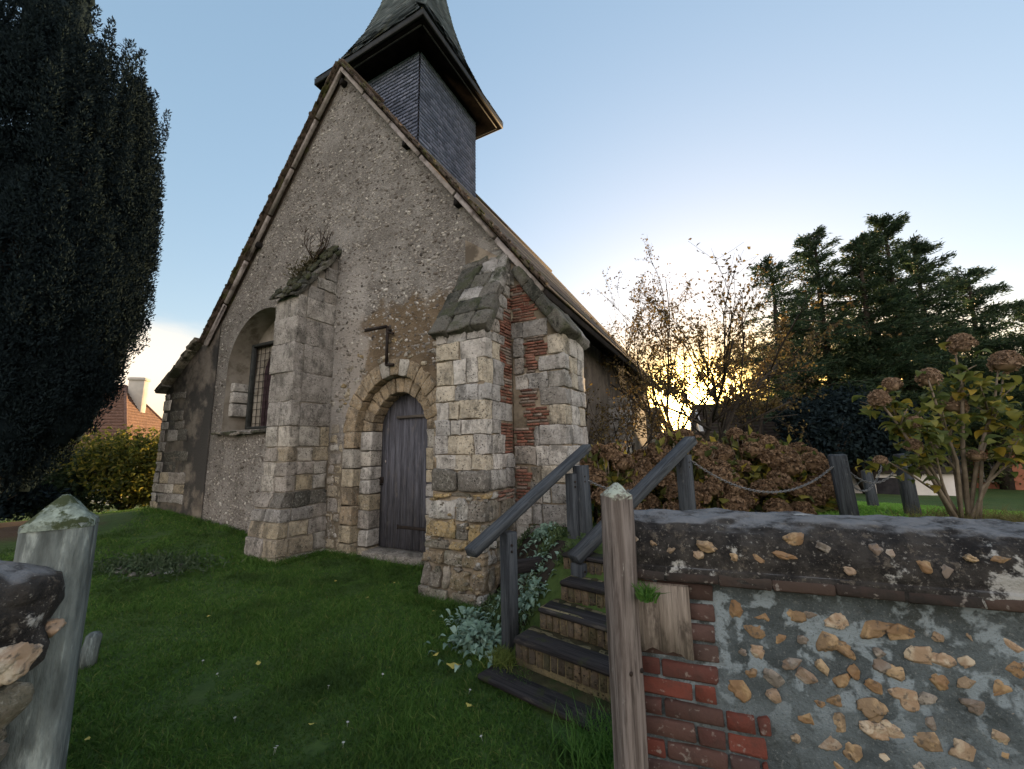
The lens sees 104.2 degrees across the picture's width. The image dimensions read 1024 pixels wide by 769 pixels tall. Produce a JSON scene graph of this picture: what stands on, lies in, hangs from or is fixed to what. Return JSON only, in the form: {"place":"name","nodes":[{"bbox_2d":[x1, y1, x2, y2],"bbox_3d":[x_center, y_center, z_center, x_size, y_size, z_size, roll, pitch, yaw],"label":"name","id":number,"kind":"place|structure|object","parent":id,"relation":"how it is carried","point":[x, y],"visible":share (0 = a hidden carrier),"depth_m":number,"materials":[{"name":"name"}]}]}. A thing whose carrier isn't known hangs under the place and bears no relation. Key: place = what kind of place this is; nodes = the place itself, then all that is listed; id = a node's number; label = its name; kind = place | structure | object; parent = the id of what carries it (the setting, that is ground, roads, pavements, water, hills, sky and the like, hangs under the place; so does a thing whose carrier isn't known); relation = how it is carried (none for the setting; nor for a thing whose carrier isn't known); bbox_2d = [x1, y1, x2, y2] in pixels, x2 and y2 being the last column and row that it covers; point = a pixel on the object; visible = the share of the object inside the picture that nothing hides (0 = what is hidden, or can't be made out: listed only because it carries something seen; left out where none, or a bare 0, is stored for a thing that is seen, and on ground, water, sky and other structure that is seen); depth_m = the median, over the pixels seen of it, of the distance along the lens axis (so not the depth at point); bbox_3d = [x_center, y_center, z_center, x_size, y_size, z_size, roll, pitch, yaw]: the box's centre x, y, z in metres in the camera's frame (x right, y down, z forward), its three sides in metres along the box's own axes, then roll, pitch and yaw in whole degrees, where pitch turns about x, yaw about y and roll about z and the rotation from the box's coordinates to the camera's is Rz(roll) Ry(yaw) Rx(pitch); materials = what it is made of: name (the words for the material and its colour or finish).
{"place":"outdoors","nodes":[
{"label":"outdoors","id":0,"kind":"place"},
{"bbox_2d":[0,488,1023,768],"bbox_3d":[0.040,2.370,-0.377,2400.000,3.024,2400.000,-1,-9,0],"label":"ground","id":1,"kind":"structure","parent":0,"point":[198,694],"depth_m":2.96,"materials":[{"name":"green plant"}]},
{"bbox_2d":[0,560,66,761],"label":"garden wall","id":2,"kind":"structure","parent":1,"relation":"on","point":[32,596],"depth_m":0.89,"materials":[{"name":"stone"}]},
{"bbox_2d":[0,473,73,521],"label":"dark hedge bush","id":3,"kind":"object","parent":1,"relation":"on","point":[14,503],"visible":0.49,"depth_m":11.40,"materials":[{"name":"green plant"}]},
{"bbox_2d":[0,494,99,768],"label":"gate post","id":4,"kind":"object","parent":1,"relation":"on","point":[59,533],"visible":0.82,"depth_m":0.99,"materials":[{"name":"grey wood"}]},
{"bbox_2d":[7,447,134,520],"bbox_3d":[-15.212,3.379,13.431,5.010,2.482,2.489,-1,-9,0],"label":"evergreen hedge","id":5,"kind":"object","parent":1,"relation":"on","point":[80,493],"visible":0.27,"depth_m":12.96,"materials":[{"name":"green plant"}]},
{"bbox_2d":[0,0,171,497],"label":"yew tree","id":6,"kind":"object","parent":1,"relation":"on","point":[81,204],"visible":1,"depth_m":7.55,"materials":[{"name":"green plant"}]},
{"bbox_2d":[78,631,102,669],"bbox_3d":[-3.255,2.066,3.072,0.131,0.292,0.109,-1,-9,0],"label":"wooden stub","id":7,"kind":"object","parent":1,"relation":"on","point":[90,649],"visible":0.81,"depth_m":3.05,"materials":[{"name":"grey wood"}]},
{"bbox_2d":[41,377,161,504],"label":"brown roof house","id":8,"kind":"structure","parent":1,"relation":"on","point":[131,408],"depth_m":25.79,"materials":[{"name":"brown brick"}]},
{"bbox_2d":[48,424,160,510],"bbox_3d":[-13.083,2.913,13.918,5.162,3.231,3.968,-1,-9,0],"label":"golden bush","id":9,"kind":"object","parent":1,"relation":"on","point":[129,464],"visible":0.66,"depth_m":12.85,"materials":[{"name":"green plant"}]},
{"bbox_2d":[114,561,185,576],"bbox_3d":[-4.973,2.496,5.421,1.091,0.146,0.553,-1,-9,0],"label":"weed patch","id":10,"kind":"object","parent":1,"relation":"on","point":[134,573],"visible":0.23,"depth_m":5.26,"materials":[{"name":"green plant"}]},
{"bbox_2d":[92,545,243,582],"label":"weeds","id":11,"kind":"object","parent":1,"relation":"on","point":[140,563],"visible":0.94,"depth_m":5.43,"materials":[{"name":"green plant"}]},
{"bbox_2d":[150,0,662,607],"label":"church","id":12,"kind":"structure","parent":1,"relation":"on","point":[404,360],"depth_m":6.48,"materials":[{"name":"stone"}]},
{"bbox_2d":[211,307,275,435],"bbox_3d":[-4.925,-0.253,8.085,2.534,2.561,0.708,-6,-10,27],"label":"arched window","id":13,"kind":"structure","parent":12,"relation":"in","point":[248,379],"depth_m":8.53,"materials":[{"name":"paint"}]},
{"bbox_2d":[283,226,333,279],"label":"plant","id":14,"kind":"object","parent":12,"relation":"on","point":[310,260],"visible":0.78,"depth_m":7.13,"materials":[{"name":"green plant"}]},
{"bbox_2d":[325,338,436,552],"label":"door side stones","id":15,"kind":"structure","parent":12,"relation":"in","point":[334,458],"depth_m":6.48,"materials":[{"name":"stone"}]},
{"bbox_2d":[378,394,432,551],"bbox_3d":[-1.658,1.312,6.281,1.151,2.438,0.117,-5,-10,26],"label":"door","id":16,"kind":"structure","parent":12,"relation":"in","point":[402,520],"depth_m":6.29,"materials":[{"name":"grey wood"}]},
{"bbox_2d":[447,663,461,668],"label":"fallen leaf","id":17,"kind":"object","parent":1,"relation":"on","point":[451,665],"visible":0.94,"depth_m":2.91,"materials":[{"name":"yellow plant"}]},
{"bbox_2d":[426,614,525,671],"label":"lambs ear plant","id":18,"kind":"object","parent":1,"relation":"on","point":[482,632],"visible":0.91,"depth_m":3.24,"materials":[{"name":"green plant"}]},
{"bbox_2d":[472,640,524,672],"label":"grass tuft","id":19,"kind":"object","parent":1,"relation":"on","point":[504,657],"visible":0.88,"depth_m":2.96,"materials":[{"name":"plant"}]},
{"bbox_2d":[475,537,568,653],"bbox_3d":[0.007,1.893,3.926,0.918,0.689,1.401,3,-10,-23],"label":"soil bed","id":20,"kind":"object","parent":1,"relation":"on","point":[549,565],"visible":0.2,"depth_m":3.91,"materials":[{"name":"brown soil"}]},
{"bbox_2d":[439,606,496,629],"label":"lambs ear plant","id":21,"kind":"object","parent":20,"relation":"on","point":[470,614],"visible":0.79,"depth_m":3.68,"materials":[{"name":"green plant"}]},
{"bbox_2d":[487,578,528,615],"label":"lambs ear plant","id":22,"kind":"object","parent":20,"relation":"on","point":[498,597],"visible":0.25,"depth_m":3.90,"materials":[{"name":"green plant"}]},
{"bbox_2d":[476,523,585,650],"bbox_3d":[0.092,1.870,3.970,1.066,0.844,1.507,3,-10,-23],"label":"ground cover","id":23,"kind":"object","parent":20,"relation":"on","point":[557,532],"visible":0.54,"depth_m":3.81,"materials":[{"name":"green plant"}]},
{"bbox_2d":[518,559,559,622],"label":"lambs ear plant","id":24,"kind":"object","parent":20,"relation":"on","point":[527,596],"visible":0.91,"depth_m":3.46,"materials":[{"name":"green plant"}]},
{"bbox_2d":[520,521,564,554],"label":"lambs ear plant","id":25,"kind":"object","parent":20,"relation":"on","point":[541,530],"visible":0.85,"depth_m":4.34,"materials":[{"name":"green plant"}]},
{"bbox_2d":[518,533,566,589],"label":"lambs ear plant","id":26,"kind":"object","parent":20,"relation":"on","point":[539,569],"visible":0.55,"depth_m":3.81,"materials":[{"name":"green plant"}]},
{"bbox_2d":[465,444,592,651],"bbox_3d":[0.319,1.368,3.614,0.239,1.632,1.850,-8,-12,39],"label":"handrail","id":27,"kind":"object","parent":1,"relation":"on","point":[578,504],"visible":0.94,"depth_m":3.35,"materials":[{"name":"wood"}]},
{"bbox_2d":[588,480,631,491],"bbox_3d":[1.139,1.094,4.354,0.958,0.191,0.032,6,-11,-35],"label":"hanging chain","id":28,"kind":"object","parent":27,"relation":"hanging from","point":[600,486],"visible":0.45,"depth_m":4.20,"materials":[{"name":"grey metal"}]},
{"bbox_2d":[517,555,548,573],"bbox_3d":[0.308,1.722,3.855,0.647,0.135,0.074,-2,-9,-14],"label":"edging board","id":29,"kind":"object","parent":1,"relation":"on","point":[525,565],"visible":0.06,"depth_m":3.79,"materials":[{"name":"wood"}]},
{"bbox_2d":[478,548,612,736],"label":"garden steps","id":30,"kind":"structure","parent":1,"relation":"on","point":[562,652],"depth_m":2.78,"materials":[{"name":"wood"}]},
{"bbox_2d":[568,436,697,577],"bbox_3d":[1.249,1.146,3.871,1.726,1.276,0.152,4,-10,-30],"label":"handrail","id":31,"kind":"object","parent":30,"relation":"attached to","point":[590,541],"visible":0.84,"depth_m":4.02,"materials":[{"name":"wood"}]},
{"bbox_2d":[547,677,613,768],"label":"grass tuft","id":32,"kind":"object","parent":1,"relation":"on","point":[598,753],"visible":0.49,"depth_m":2.10,"materials":[{"name":"green plant"}]},
{"bbox_2d":[579,441,647,522],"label":"hydrangea bush","id":33,"kind":"object","parent":1,"relation":"on","point":[609,464],"visible":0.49,"depth_m":4.85,"materials":[{"name":"brown plant"}]},
{"bbox_2d":[600,482,648,768],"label":"gate post","id":34,"kind":"object","parent":1,"relation":"on","point":[629,726],"visible":1,"depth_m":1.49,"materials":[{"name":"brown wood"}]},
{"bbox_2d":[584,358,692,457],"bbox_3d":[1.763,0.819,6.864,2.837,2.525,3.151,6,-12,-38],"label":"tree","id":35,"kind":"object","parent":1,"relation":"on","point":[602,437],"visible":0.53,"depth_m":6.60,"materials":[{"name":"brown plant"}]},
{"bbox_2d":[580,234,778,438],"bbox_3d":[4.432,-0.407,12.082,7.065,7.506,6.621,-1,-9,0],"label":"tree","id":36,"kind":"object","parent":1,"relation":"on","point":[665,340],"visible":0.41,"depth_m":10.99,"materials":[{"name":"brown plant"}]},
{"bbox_2d":[632,428,755,511],"bbox_3d":[2.263,1.183,5.316,1.749,1.227,1.434,-1,-9,0],"label":"hydrangea bush","id":37,"kind":"object","parent":1,"relation":"on","point":[705,454],"visible":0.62,"depth_m":4.90,"materials":[{"name":"brown plant"}]},
{"bbox_2d":[695,431,735,459],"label":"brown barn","id":38,"kind":"structure","parent":1,"relation":"on","point":[710,434],"depth_m":19.05,"materials":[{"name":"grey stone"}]},
{"bbox_2d":[648,310,842,437],"bbox_3d":[12.366,0.852,19.585,10.024,8.616,9.070,-1,-9,0],"label":"tree","id":39,"kind":"object","parent":1,"relation":"on","point":[774,402],"visible":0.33,"depth_m":17.50,"materials":[{"name":"brown plant"}]},
{"bbox_2d":[590,238,901,445],"bbox_3d":[3.629,0.190,8.856,6.994,4.766,5.876,-5,-10,23],"label":"tree","id":40,"kind":"object","parent":1,"relation":"on","point":[726,362],"visible":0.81,"depth_m":8.39,"materials":[{"name":"brown plant"}]},
{"bbox_2d":[693,425,826,514],"bbox_3d":[3.279,1.209,5.625,1.818,1.289,1.630,-1,-9,0],"label":"hydrangea bush","id":41,"kind":"object","parent":1,"relation":"on","point":[767,453],"visible":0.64,"depth_m":5.13,"materials":[{"name":"brown plant"}]},
{"bbox_2d":[742,435,838,511],"bbox_3d":[3.962,1.323,5.838,1.519,1.192,1.412,-1,-9,0],"label":"hydrangea bush","id":42,"kind":"object","parent":1,"relation":"on","point":[815,461],"visible":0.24,"depth_m":5.36,"materials":[{"name":"brown plant"}]},
{"bbox_2d":[767,325,827,397],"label":"ivy tree","id":43,"kind":"object","parent":1,"relation":"on","point":[807,384],"visible":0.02,"depth_m":22.98,"materials":[{"name":"green plant"}]},
{"bbox_2d":[707,254,902,442],"bbox_3d":[15.247,-0.917,22.337,7.369,13.373,8.818,-1,-9,0],"label":"conifer tree","id":44,"kind":"object","parent":1,"relation":"on","point":[786,301],"visible":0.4,"depth_m":22.10,"materials":[{"name":"green plant"}]},
{"bbox_2d":[771,391,864,459],"bbox_3d":[13.391,2.547,17.424,3.443,4.617,3.313,-7,-11,34],"label":"evergreen bush","id":45,"kind":"object","parent":1,"relation":"on","point":[823,430],"visible":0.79,"depth_m":16.99,"materials":[{"name":"green plant"}]},
{"bbox_2d":[690,397,961,495],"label":"house","id":46,"kind":"structure","parent":1,"relation":"on","point":[890,485],"depth_m":17.90,"materials":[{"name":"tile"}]},
{"bbox_2d":[875,478,899,494],"bbox_3d":[16.917,5.180,17.770,1.000,2.000,0.060,-3,-9,12],"label":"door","id":47,"kind":"structure","parent":46,"relation":"in","point":[890,486],"depth_m":17.85,"materials":[{"name":"wood"}]},
{"bbox_2d":[634,508,1023,768],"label":"garden wall","id":48,"kind":"structure","parent":1,"relation":"on","point":[786,640],"depth_m":1.38,"materials":[{"name":"stone"}]},
{"bbox_2d":[631,580,670,603],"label":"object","id":49,"kind":"object","parent":48,"relation":"attached to","point":[647,594],"depth_m":1.48,"materials":[{"name":"green plant"}]},
{"bbox_2d":[775,224,906,399],"bbox_3d":[18.447,-1.913,22.992,6.196,15.635,6.482,-1,-9,0],"label":"conifer tree","id":50,"kind":"object","parent":1,"relation":"on","point":[811,244],"visible":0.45,"depth_m":23.05,"materials":[{"name":"green plant"}]},
{"bbox_2d":[827,454,859,515],"bbox_3d":[4.042,1.313,4.842,0.222,0.922,0.199,-6,-10,29],"label":"chain post","id":51,"kind":"object","parent":1,"relation":"on","point":[845,495],"visible":0.7,"depth_m":4.79,"materials":[{"name":"wood"}]},
{"bbox_2d":[691,460,833,493],"bbox_3d":[2.946,1.025,4.548,2.257,0.429,0.032,2,-9,-17],"label":"hanging chain","id":52,"kind":"object","parent":51,"relation":"hanging from","point":[781,491],"visible":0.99,"depth_m":4.49,"materials":[{"name":"grey metal"}]},
{"bbox_2d":[854,465,881,491],"bbox_3d":[4.484,1.199,5.103,0.974,0.348,0.032,3,-10,-22],"label":"hanging chain","id":53,"kind":"object","parent":51,"relation":"hanging from","point":[866,490],"visible":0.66,"depth_m":5.15,"materials":[{"name":"grey metal"}]},
{"bbox_2d":[851,468,897,483],"bbox_3d":[4.462,1.086,4.939,0.914,0.291,0.032,0,-9,-8],"label":"hanging chain","id":54,"kind":"object","parent":51,"relation":"hanging from","point":[885,479],"visible":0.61,"depth_m":4.92,"materials":[{"name":"grey metal"}]},
{"bbox_2d":[811,380,921,493],"bbox_3d":[15.711,2.439,18.084,4.759,5.150,3.535,-1,-9,0],"label":"evergreen bush","id":55,"kind":"object","parent":1,"relation":"on","point":[876,440],"visible":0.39,"depth_m":17.21,"materials":[{"name":"green plant"}]},
{"bbox_2d":[860,470,878,505],"bbox_3d":[6.012,1.837,6.678,0.168,0.778,0.150,-6,-10,28],"label":"chain post","id":56,"kind":"object","parent":1,"relation":"on","point":[871,496],"visible":0.56,"depth_m":6.64,"materials":[{"name":"wood"}]},
{"bbox_2d":[832,299,913,394],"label":"ivy tree","id":57,"kind":"object","parent":1,"relation":"on","point":[903,376],"visible":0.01,"depth_m":23.30,"materials":[{"name":"green plant"}]},
{"bbox_2d":[802,231,968,446],"bbox_3d":[19.641,-1.582,22.130,6.968,14.673,6.759,-1,-9,0],"label":"conifer tree","id":58,"kind":"object","parent":1,"relation":"on","point":[858,259],"visible":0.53,"depth_m":21.50,"materials":[{"name":"green plant"}]},
{"bbox_2d":[893,453,920,514],"bbox_3d":[4.929,1.317,4.960,0.160,0.906,0.146,-6,-10,27],"label":"chain post","id":59,"kind":"object","parent":1,"relation":"on","point":[908,492],"visible":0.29,"depth_m":4.92,"materials":[{"name":"wood"}]},
{"bbox_2d":[815,501,1023,517],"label":"terrace grass","id":60,"kind":"structure","parent":1,"relation":"on","point":[864,507],"depth_m":5.27,"materials":[{"name":"green plant"}]},
{"bbox_2d":[879,401,960,478],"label":"evergreen bush","id":61,"kind":"object","parent":1,"relation":"on","point":[923,441],"visible":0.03,"depth_m":17.41,"materials":[{"name":"green plant"}]},
{"bbox_2d":[847,211,1023,429],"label":"conifer tree","id":62,"kind":"object","parent":1,"relation":"on","point":[886,226],"visible":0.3,"depth_m":22.06,"materials":[{"name":"green plant"}]},
{"bbox_2d":[851,333,1023,518],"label":"hydrangea bush","id":63,"kind":"object","parent":1,"relation":"on","point":[947,406],"visible":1,"depth_m":3.91,"materials":[{"name":"green plant"}]},
{"bbox_2d":[863,500,1023,521],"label":"grass tuft","id":64,"kind":"object","parent":1,"relation":"on","point":[1013,517],"visible":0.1,"depth_m":3.88,"materials":[{"name":"green plant"}]},
{"bbox_2d":[878,230,1023,484],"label":"conifer tree","id":65,"kind":"object","parent":1,"relation":"on","point":[924,247],"visible":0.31,"depth_m":22.70,"materials":[{"name":"green plant"}]},
{"bbox_2d":[918,328,1021,488],"bbox_3d":[26.162,1.183,23.631,5.428,9.916,3.825,-1,-9,0],"label":"ivy tree","id":66,"kind":"object","parent":1,"relation":"on","point":[970,466],"visible":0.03,"depth_m":22.27,"materials":[{"name":"green plant"}]},
{"bbox_2d":[917,265,1023,489],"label":"conifer tree","id":67,"kind":"object","parent":1,"relation":"on","point":[974,295],"visible":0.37,"depth_m":22.36,"materials":[{"name":"green plant"}]},
{"bbox_2d":[959,425,1023,489],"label":"orange house","id":68,"kind":"structure","parent":1,"relation":"on","point":[1018,479],"depth_m":22.03,"materials":[{"name":"brick"}]},
{"bbox_2d":[983,459,998,481],"bbox_3d":[27.112,4.842,22.441,0.080,1.300,0.900,8,-12,-43],"label":"window","id":69,"kind":"structure","parent":68,"relation":"in","point":[994,462],"depth_m":22.57,"materials":[{"name":"black paint"}]},
{"bbox_2d":[967,299,1023,445],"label":"conifer tree","id":70,"kind":"object","parent":1,"relation":"on","point":[1014,336],"visible":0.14,"depth_m":22.44,"materials":[{"name":"green plant"}]},
{"bbox_2d":[3,0,1023,431],"label":"sky","id":71,"kind":"structure","parent":0,"point":[721,125],"materials":[{"name":"blue"}]}
]}

